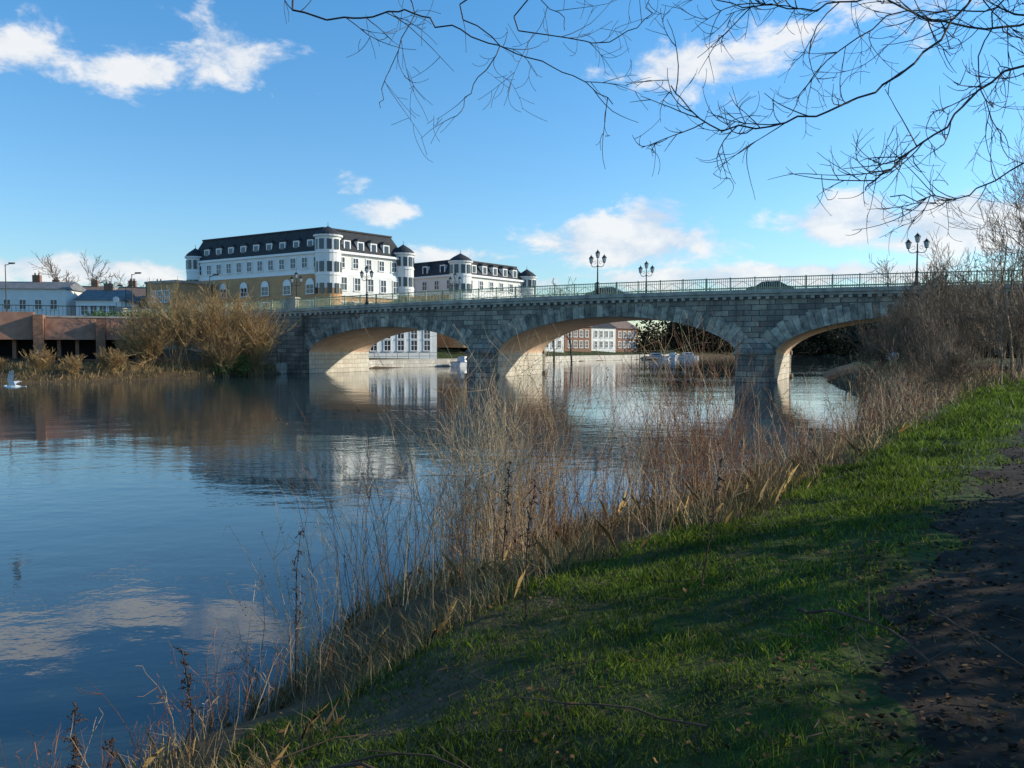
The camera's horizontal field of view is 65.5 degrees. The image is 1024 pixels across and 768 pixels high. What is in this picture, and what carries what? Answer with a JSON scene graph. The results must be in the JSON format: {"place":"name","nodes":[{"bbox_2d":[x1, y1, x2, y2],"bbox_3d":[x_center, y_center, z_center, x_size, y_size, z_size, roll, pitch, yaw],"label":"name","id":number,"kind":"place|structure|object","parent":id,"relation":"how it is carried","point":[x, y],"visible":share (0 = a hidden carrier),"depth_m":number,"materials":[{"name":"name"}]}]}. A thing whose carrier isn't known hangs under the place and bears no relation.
{"place":"outdoors","nodes":[
{"label":"outdoors","id":0,"kind":"place"},
{"bbox_2d":[0,355,866,767],"bbox_3d":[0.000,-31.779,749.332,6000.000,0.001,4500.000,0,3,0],"label":"river water","id":1,"kind":"structure","parent":0,"point":[124,505],"depth_m":15.08,"materials":[{"name":"blue liquid"}]},
{"bbox_2d":[3,370,25,388],"bbox_3d":[-11.288,-0.036,18.061,0.492,0.322,0.832,-1,-17,-20],"label":"swan","id":2,"kind":"object","parent":1,"relation":"on","point":[12,384],"visible":1,"depth_m":17.96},
{"bbox_2d":[450,356,466,366],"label":"moored cruiser","id":3,"kind":"object","parent":1,"relation":"on","point":[461,362],"visible":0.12,"depth_m":118.05,"materials":[{"name":"white plastic"}]},
{"bbox_2d":[449,264,535,292],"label":"turret windows","id":4,"kind":"structure","parent":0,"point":[469,268],"depth_m":137.88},
{"bbox_2d":[450,262,535,299],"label":"turret walls","id":5,"kind":"structure","parent":0,"point":[466,280],"depth_m":137.81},
{"bbox_2d":[449,250,535,276],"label":"turret roofs","id":6,"kind":"structure","parent":5,"relation":"on","point":[526,272],"depth_m":138.59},
{"bbox_2d":[448,260,536,295],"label":"turret trim","id":7,"kind":"structure","parent":5,"relation":"attached to","point":[471,262],"depth_m":137.97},
{"bbox_2d":[0,347,1023,767],"bbox_3d":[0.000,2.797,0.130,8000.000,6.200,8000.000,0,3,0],"label":"ground","id":8,"kind":"structure","parent":0,"point":[866,653],"depth_m":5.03,"materials":[{"name":"plant"}]},
{"bbox_2d":[18,345,56,372],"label":"riverbank shrub","id":9,"kind":"object","parent":8,"relation":"on","point":[36,360],"visible":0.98,"depth_m":66.55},
{"bbox_2d":[0,289,82,315],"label":"walls","id":10,"kind":"structure","parent":8,"relation":"on","point":[65,297],"depth_m":130.12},
{"bbox_2d":[2,299,57,309],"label":"window frames","id":11,"kind":"structure","parent":10,"relation":"attached to","point":[34,304],"depth_m":129.85,"materials":[{"name":"white paint"}]},
{"bbox_2d":[4,300,56,308],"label":"windows","id":12,"kind":"structure","parent":10,"relation":"attached to","point":[24,302],"depth_m":129.86,"materials":[{"name":"black glass"}]},
{"bbox_2d":[0,281,85,291],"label":"roof","id":13,"kind":"structure","parent":10,"relation":"on","point":[75,286],"depth_m":132.06,"materials":[{"name":"grey stone"}]},
{"bbox_2d":[58,351,86,374],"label":"riverbank shrub","id":14,"kind":"object","parent":8,"relation":"on","point":[70,361],"visible":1,"depth_m":67.89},
{"bbox_2d":[30,254,117,286],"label":"bare tree","id":15,"kind":"object","parent":8,"relation":"on","point":[50,267],"visible":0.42,"depth_m":163.37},
{"bbox_2d":[58,702,93,767],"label":"dock plant","id":16,"kind":"object","parent":8,"relation":"on","point":[76,753],"visible":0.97,"depth_m":4.67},
{"bbox_2d":[0,304,163,363],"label":"brown brick riverside block","id":17,"kind":"structure","parent":8,"relation":"on","point":[79,335],"depth_m":75.06,"materials":[{"name":"brick"}]},
{"bbox_2d":[52,278,115,289],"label":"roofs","id":18,"kind":"structure","parent":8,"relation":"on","point":[94,285],"depth_m":157.25,"materials":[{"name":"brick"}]},
{"bbox_2d":[80,251,127,286],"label":"bare tree","id":19,"kind":"object","parent":8,"relation":"on","point":[101,274],"visible":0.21,"depth_m":166.68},
{"bbox_2d":[76,300,138,316],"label":"walls","id":20,"kind":"structure","parent":8,"relation":"on","point":[120,303],"depth_m":131.03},
{"bbox_2d":[80,305,115,315],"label":"window frames","id":21,"kind":"structure","parent":20,"relation":"attached to","point":[97,309],"depth_m":130.89,"materials":[{"name":"white paint"}]},
{"bbox_2d":[81,306,114,314],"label":"windows","id":22,"kind":"structure","parent":20,"relation":"attached to","point":[104,308],"depth_m":130.95,"materials":[{"name":"black glass"}]},
{"bbox_2d":[73,290,139,302],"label":"roof","id":23,"kind":"structure","parent":20,"relation":"on","point":[97,295],"depth_m":133.25,"materials":[{"name":"grey stone"}]},
{"bbox_2d":[101,737,119,767],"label":"dock plant","id":24,"kind":"object","parent":8,"relation":"on","point":[111,741],"visible":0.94,"depth_m":4.28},
{"bbox_2d":[93,347,133,372],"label":"riverbank shrub","id":25,"kind":"object","parent":8,"relation":"on","point":[111,360],"visible":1,"depth_m":70.16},
{"bbox_2d":[85,309,188,322],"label":"green hedge","id":26,"kind":"object","parent":8,"relation":"on","point":[114,312],"visible":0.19,"depth_m":84.71,"materials":[{"name":"green plant"}]},
{"bbox_2d":[0,358,278,382],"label":"dry bank grass","id":27,"kind":"structure","parent":8,"relation":"on","point":[126,367],"depth_m":71.80,"materials":[{"name":"plant"}]},
{"bbox_2d":[138,299,145,308],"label":"walls","id":28,"kind":"structure","parent":8,"relation":"on","point":[143,303],"depth_m":140.48,"materials":[{"name":"brick"}]},
{"bbox_2d":[117,287,145,298],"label":"roof","id":29,"kind":"structure","parent":28,"relation":"on","point":[138,292],"depth_m":142.83,"materials":[{"name":"ceramic"}]},
{"bbox_2d":[109,297,183,367],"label":"bare willow shrub","id":30,"kind":"object","parent":8,"relation":"on","point":[151,338],"visible":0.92,"depth_m":73.21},
{"bbox_2d":[109,277,223,368],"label":"bare willow shrub","id":31,"kind":"object","parent":8,"relation":"on","point":[181,337],"visible":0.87,"depth_m":75.49,"materials":[{"name":"plant"}]},
{"bbox_2d":[144,280,211,313],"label":"brick annexe","id":32,"kind":"structure","parent":8,"relation":"on","point":[187,287],"depth_m":128.89,"materials":[{"name":"brick"}]},
{"bbox_2d":[175,647,210,749],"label":"dock plant","id":33,"kind":"object","parent":8,"relation":"on","point":[189,682],"visible":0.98,"depth_m":4.93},
{"bbox_2d":[148,273,261,368],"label":"bare willow shrub","id":34,"kind":"object","parent":8,"relation":"on","point":[210,312],"visible":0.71,"depth_m":77.39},
{"bbox_2d":[192,322,249,376],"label":"bare willow shrub","id":35,"kind":"object","parent":8,"relation":"on","point":[221,354],"visible":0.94,"depth_m":76.72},
{"bbox_2d":[213,354,252,375],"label":"ivy bush","id":36,"kind":"object","parent":8,"relation":"on","point":[232,368],"visible":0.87,"depth_m":78.06,"materials":[{"name":"green plant"}]},
{"bbox_2d":[185,286,305,375],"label":"bare willow shrub","id":37,"kind":"object","parent":8,"relation":"on","point":[245,313],"visible":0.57,"depth_m":79.15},
{"bbox_2d":[228,309,283,375],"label":"bare willow shrub","id":38,"kind":"object","parent":8,"relation":"on","point":[256,358],"visible":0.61,"depth_m":79.37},
{"bbox_2d":[292,528,306,698],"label":"dock plant","id":39,"kind":"object","parent":8,"relation":"on","point":[296,609],"visible":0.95,"depth_m":6.33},
{"bbox_2d":[184,226,414,310],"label":"riverside hotel","id":40,"kind":"structure","parent":8,"relation":"on","point":[327,261],"depth_m":126.02,"materials":[{"name":"paint"}]},
{"bbox_2d":[205,241,388,255],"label":"dormer windows","id":41,"kind":"structure","parent":40,"relation":"in","point":[347,244],"depth_m":126.15,"materials":[{"name":"white glass"}]},
{"bbox_2d":[200,257,397,308],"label":"windows","id":42,"kind":"structure","parent":40,"relation":"in","point":[343,279],"depth_m":125.61,"materials":[{"name":"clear glass"}]},
{"bbox_2d":[199,256,399,310],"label":"window frames","id":43,"kind":"structure","parent":40,"relation":"in","point":[309,281],"depth_m":126.07,"materials":[{"name":"white paint"}]},
{"bbox_2d":[186,238,414,302],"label":"turret windows","id":44,"kind":"structure","parent":40,"relation":"in","point":[321,240],"depth_m":118.21,"materials":[{"name":"black glass"}]},
{"bbox_2d":[369,330,436,358],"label":"riverside pub","id":45,"kind":"structure","parent":8,"relation":"on","point":[403,345],"depth_m":121.06,"materials":[{"name":"paint"}]},
{"bbox_2d":[370,330,430,350],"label":"window frames","id":46,"kind":"structure","parent":45,"relation":"in","point":[387,345],"depth_m":121.04,"materials":[{"name":"white paint"}]},
{"bbox_2d":[371,330,429,350],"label":"windows","id":47,"kind":"structure","parent":45,"relation":"in","point":[426,333],"depth_m":121.27,"materials":[{"name":"grey glass"}]},
{"bbox_2d":[415,294,449,347],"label":"brick walls","id":48,"kind":"structure","parent":8,"relation":"on","point":[440,341],"depth_m":142.80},
{"bbox_2d":[414,277,522,295],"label":"walls","id":49,"kind":"structure","parent":48,"relation":"on","point":[430,283],"depth_m":145.01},
{"bbox_2d":[414,261,521,279],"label":"mansard roof","id":50,"kind":"structure","parent":49,"relation":"on","point":[434,269],"depth_m":145.85,"materials":[{"name":"stone"}]},
{"bbox_2d":[414,260,516,267],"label":"roof cap","id":51,"kind":"object","parent":50,"relation":"on","point":[473,261],"visible":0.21,"depth_m":147.28,"materials":[{"name":"stone"}]},
{"bbox_2d":[422,264,516,277],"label":"dormer walls","id":52,"kind":"structure","parent":50,"relation":"attached to","point":[491,269],"depth_m":145.85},
{"bbox_2d":[421,262,517,269],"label":"dormer roofs","id":53,"kind":"structure","parent":52,"relation":"on","point":[484,264],"depth_m":145.64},
{"bbox_2d":[423,266,516,276],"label":"dormer windows","id":54,"kind":"structure","parent":52,"relation":"in","point":[474,271],"depth_m":145.25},
{"bbox_2d":[414,274,524,281],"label":"eaves cornice","id":55,"kind":"structure","parent":49,"relation":"on","point":[478,276],"depth_m":145.15,"materials":[{"name":"white paint"}]},
{"bbox_2d":[414,279,522,300],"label":"window frames","id":56,"kind":"structure","parent":48,"relation":"attached to","point":[491,286],"depth_m":145.28,"materials":[{"name":"white paint"}]},
{"bbox_2d":[414,280,521,298],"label":"windows","id":57,"kind":"structure","parent":56,"relation":"in","point":[481,283],"depth_m":144.08,"materials":[{"name":"black glass"}]},
{"bbox_2d":[450,337,466,347],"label":"turret brick base","id":58,"kind":"object","parent":8,"relation":"on","point":[458,344],"visible":0.12,"depth_m":138.14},
{"bbox_2d":[276,354,678,373],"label":"wall","id":59,"kind":"structure","parent":8,"relation":"on","point":[282,369],"depth_m":118.12,"materials":[{"name":"stone"}]},
{"bbox_2d":[280,350,672,363],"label":"railing","id":60,"kind":"object","parent":59,"relation":"on","point":[374,356],"visible":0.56,"depth_m":119.03,"materials":[{"name":"black metal"}]},
{"bbox_2d":[498,461,513,564],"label":"dock plant","id":61,"kind":"object","parent":8,"relation":"on","point":[507,500],"visible":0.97,"depth_m":7.25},
{"bbox_2d":[0,302,1023,767],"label":"dead willowherb","id":62,"kind":"object","parent":8,"relation":"on","point":[664,468],"visible":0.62,"depth_m":9.82,"materials":[{"name":"plant"}]},
{"bbox_2d":[42,315,1018,767],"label":"weed seed heads","id":63,"kind":"object","parent":8,"relation":"on","point":[576,467],"visible":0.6,"depth_m":9.72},
{"bbox_2d":[519,479,541,620],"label":"dock plant","id":64,"kind":"object","parent":8,"relation":"on","point":[528,538],"visible":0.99,"depth_m":5.68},
{"bbox_2d":[98,374,965,767],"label":"straw tussocks","id":65,"kind":"object","parent":8,"relation":"on","point":[756,490],"visible":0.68,"depth_m":7.34,"materials":[{"name":"beige plant"}]},
{"bbox_2d":[517,276,574,362],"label":"bare tree","id":66,"kind":"object","parent":8,"relation":"on","point":[569,338],"visible":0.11,"depth_m":147.02,"materials":[{"name":"brown plant"}]},
{"bbox_2d":[69,311,1023,767],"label":"dry riverbank weeds","id":67,"kind":"object","parent":8,"relation":"on","point":[489,515],"visible":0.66,"depth_m":8.29,"materials":[{"name":"plant"}]},
{"bbox_2d":[545,335,563,351],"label":"walls","id":68,"kind":"structure","parent":8,"relation":"on","point":[562,344],"depth_m":176.59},
{"bbox_2d":[115,269,1022,382],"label":"stone arch bridge","id":69,"kind":"structure","parent":8,"relation":"on","point":[329,338],"depth_m":74.99,"materials":[{"name":"stone"}]},
{"bbox_2d":[360,265,373,304],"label":"ornate street lamp","id":70,"kind":"object","parent":69,"relation":"on","point":[366,268],"visible":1,"depth_m":83.01,"materials":[{"name":"black metal"}]},
{"bbox_2d":[589,250,606,294],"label":"ornate street lamp","id":71,"kind":"object","parent":69,"relation":"on","point":[604,257],"visible":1,"depth_m":72.05,"materials":[{"name":"black metal"}]},
{"bbox_2d":[584,287,624,294],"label":"car","id":72,"kind":"object","parent":69,"relation":"on","point":[604,290],"visible":0.1,"depth_m":79.66,"materials":[{"name":"paint"}]},
{"bbox_2d":[638,260,653,292],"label":"ornate street lamp","id":73,"kind":"object","parent":69,"relation":"on","point":[640,268],"visible":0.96,"depth_m":81.55,"materials":[{"name":"black metal"}]},
{"bbox_2d":[747,281,794,289],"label":"car","id":74,"kind":"object","parent":69,"relation":"on","point":[761,286],"visible":0.1,"depth_m":72.84,"materials":[{"name":"paint"}]},
{"bbox_2d":[905,232,929,284],"bbox_3d":[31.023,-9.558,60.978,1.720,4.200,0.416,1,3,26],"label":"ornate street lamp","id":75,"kind":"object","parent":69,"relation":"on","point":[917,236],"visible":0.96,"depth_m":60.92,"materials":[{"name":"black metal"}]},
{"bbox_2d":[564,327,590,351],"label":"walls","id":76,"kind":"structure","parent":8,"relation":"on","point":[583,339],"depth_m":184.76,"materials":[{"name":"red brick"}]},
{"bbox_2d":[568,330,587,347],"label":"windows","id":77,"kind":"structure","parent":76,"relation":"attached to","point":[586,335],"depth_m":184.94,"materials":[{"name":"grey glass"}]},
{"bbox_2d":[591,327,615,351],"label":"walls","id":78,"kind":"structure","parent":8,"relation":"on","point":[603,339],"depth_m":193.96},
{"bbox_2d":[594,330,613,347],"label":"window frames","id":79,"kind":"structure","parent":78,"relation":"attached to","point":[606,344],"depth_m":193.22,"materials":[{"name":"white paint"}]},
{"bbox_2d":[215,444,1023,767],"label":"fallen leaves","id":80,"kind":"object","parent":8,"relation":"on","point":[947,696],"visible":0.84,"depth_m":4.45,"materials":[{"name":"plant"}]},
{"bbox_2d":[220,494,1023,767],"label":"fallen sticks","id":81,"kind":"object","parent":8,"relation":"on","point":[353,763],"visible":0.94,"depth_m":4.30,"materials":[{"name":"wood"}]},
{"bbox_2d":[615,328,637,352],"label":"walls","id":82,"kind":"structure","parent":8,"relation":"on","point":[626,349],"depth_m":203.12,"materials":[{"name":"red brick"}]},
{"bbox_2d":[610,321,638,328],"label":"roof","id":83,"kind":"structure","parent":82,"relation":"on","point":[624,325],"depth_m":204.38,"materials":[{"name":"tile"}]},
{"bbox_2d":[618,331,635,347],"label":"window frames","id":84,"kind":"structure","parent":82,"relation":"attached to","point":[619,344],"depth_m":203.81,"materials":[{"name":"white paint"}]},
{"bbox_2d":[284,0,1023,255],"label":"overhanging willow tree","id":85,"kind":"object","parent":8,"relation":"on","point":[901,158],"visible":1,"depth_m":7.93,"materials":[{"name":"brown plant"}]},
{"bbox_2d":[701,456,725,589],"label":"dock plant","id":86,"kind":"object","parent":8,"relation":"on","point":[716,489],"visible":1,"depth_m":6.00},
{"bbox_2d":[634,320,996,355],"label":"distant treeline","id":87,"kind":"object","parent":8,"relation":"on","point":[826,343],"visible":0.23,"depth_m":238.90,"materials":[{"name":"green plant"}]},
{"bbox_2d":[841,317,897,376],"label":"bankside shrub","id":88,"kind":"object","parent":8,"relation":"on","point":[865,345],"visible":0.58,"depth_m":53.01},
{"bbox_2d":[827,301,919,371],"bbox_3d":[26.870,-3.409,57.074,5.338,5.358,7.016,-2,3,-40],"label":"bankside shrub","id":89,"kind":"object","parent":8,"relation":"on","point":[857,334],"visible":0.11,"depth_m":57.36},
{"bbox_2d":[868,318,952,380],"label":"bankside shrub","id":90,"kind":"object","parent":8,"relation":"on","point":[901,348],"visible":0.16,"depth_m":45.19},
{"bbox_2d":[869,255,953,328],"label":"bare tree","id":91,"kind":"object","parent":8,"relation":"on","point":[885,267],"visible":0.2,"depth_m":86.19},
{"bbox_2d":[863,252,963,380],"bbox_3d":[20.957,-3.302,41.351,4.317,7.014,3.566,2,3,39],"label":"bare tree","id":92,"kind":"object","parent":8,"relation":"on","point":[922,294],"visible":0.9,"depth_m":41.25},
{"bbox_2d":[856,287,973,382],"bbox_3d":[21.651,-2.718,43.240,5.442,5.493,4.628,-2,3,-35],"label":"bankside shrub","id":93,"kind":"object","parent":8,"relation":"on","point":[895,323],"visible":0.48,"depth_m":43.52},
{"bbox_2d":[860,283,969,371],"bbox_3d":[26.036,-3.311,49.858,6.758,5.831,5.460,0,3,0],"label":"bankside shrub","id":94,"kind":"object","parent":8,"relation":"on","point":[886,302],"visible":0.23,"depth_m":50.22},
{"bbox_2d":[866,294,986,388],"bbox_3d":[20.115,-2.026,38.370,3.623,4.523,4.800,-1,3,-24],"label":"bankside shrub","id":95,"kind":"object","parent":8,"relation":"on","point":[929,335],"visible":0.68,"depth_m":38.01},
{"bbox_2d":[848,324,1022,363],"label":"riverside woodland","id":96,"kind":"object","parent":8,"relation":"on","point":[996,355],"visible":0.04,"depth_m":112.01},
{"bbox_2d":[910,316,983,392],"bbox_3d":[17.373,-1.128,31.647,2.712,3.345,4.446,1,3,24],"label":"bankside shrub","id":97,"kind":"object","parent":8,"relation":"on","point":[923,353],"visible":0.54,"depth_m":32.05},
{"bbox_2d":[908,260,987,334],"bbox_3d":[24.519,-3.693,45.395,3.602,7.023,3.268,-1,3,-27],"label":"bare tree","id":98,"kind":"object","parent":8,"relation":"on","point":[930,277],"visible":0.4,"depth_m":45.75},
{"bbox_2d":[872,429,1023,767],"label":"footpath","id":99,"kind":"structure","parent":8,"relation":"on","point":[977,674],"depth_m":4.64,"materials":[{"name":"soil"}]},
{"bbox_2d":[840,432,1023,767],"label":"path stones","id":100,"kind":"object","parent":99,"relation":"on","point":[981,728],"visible":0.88,"depth_m":4.16,"materials":[{"name":"stone"}]},
{"bbox_2d":[914,228,984,322],"bbox_3d":[28.427,-5.329,51.789,4.323,9.604,6.517,1,3,24],"label":"bare tree","id":101,"kind":"object","parent":8,"relation":"on","point":[969,266],"visible":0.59,"depth_m":51.19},
{"bbox_2d":[889,265,1011,352],"bbox_3d":[28.190,-4.409,54.072,7.996,7.211,9.350,0,3,0],"label":"bankside shrub","id":102,"kind":"object","parent":8,"relation":"on","point":[947,296],"visible":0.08,"depth_m":52.17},
{"bbox_2d":[908,339,1000,400],"bbox_3d":[16.139,-0.502,28.889,2.590,2.351,2.282,0,3,0],"label":"bankside shrub","id":103,"kind":"object","parent":8,"relation":"on","point":[951,367],"visible":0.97,"depth_m":28.93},
{"bbox_2d":[920,197,1023,377],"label":"bare tree","id":104,"kind":"object","parent":8,"relation":"on","point":[998,256],"visible":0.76,"depth_m":39.45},
{"bbox_2d":[931,263,1022,375],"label":"bankside shrub","id":105,"kind":"object","parent":8,"relation":"on","point":[966,294],"visible":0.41,"depth_m":43.47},
{"bbox_2d":[935,269,1021,367],"bbox_3d":[33.133,-4.618,55.605,8.406,7.394,6.115,1,3,27],"label":"bankside shrub","id":106,"kind":"object","parent":8,"relation":"on","point":[987,311],"visible":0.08,"depth_m":55.87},
{"bbox_2d":[941,246,1023,385],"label":"bare tree","id":107,"kind":"object","parent":8,"relation":"on","point":[993,313],"visible":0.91,"depth_m":36.18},
{"bbox_2d":[944,171,1023,268],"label":"bare tree","id":108,"kind":"object","parent":8,"relation":"on","point":[985,240],"visible":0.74,"depth_m":42.34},
{"bbox_2d":[948,272,1023,382],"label":"bankside shrub","id":109,"kind":"object","parent":8,"relation":"on","point":[1017,330],"visible":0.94,"depth_m":35.87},
{"bbox_2d":[949,102,1023,372],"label":"bare tree","id":110,"kind":"object","parent":8,"relation":"on","point":[1012,257],"visible":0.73,"depth_m":44.56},
{"bbox_2d":[973,246,1022,358],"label":"bare tree","id":111,"kind":"object","parent":8,"relation":"on","point":[998,272],"visible":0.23,"depth_m":103.68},
{"bbox_2d":[998,200,1023,371],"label":"bare tree","id":112,"kind":"object","parent":8,"relation":"on","point":[1018,365],"visible":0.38,"depth_m":51.98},
{"bbox_2d":[1001,154,1023,224],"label":"bare tree","id":113,"kind":"object","parent":8,"relation":"on","point":[1015,184],"visible":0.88,"depth_m":43.94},
{"bbox_2d":[0,0,1023,343],"label":"sky","id":114,"kind":"structure","parent":0,"point":[135,134],"materials":[{"name":"blue"}]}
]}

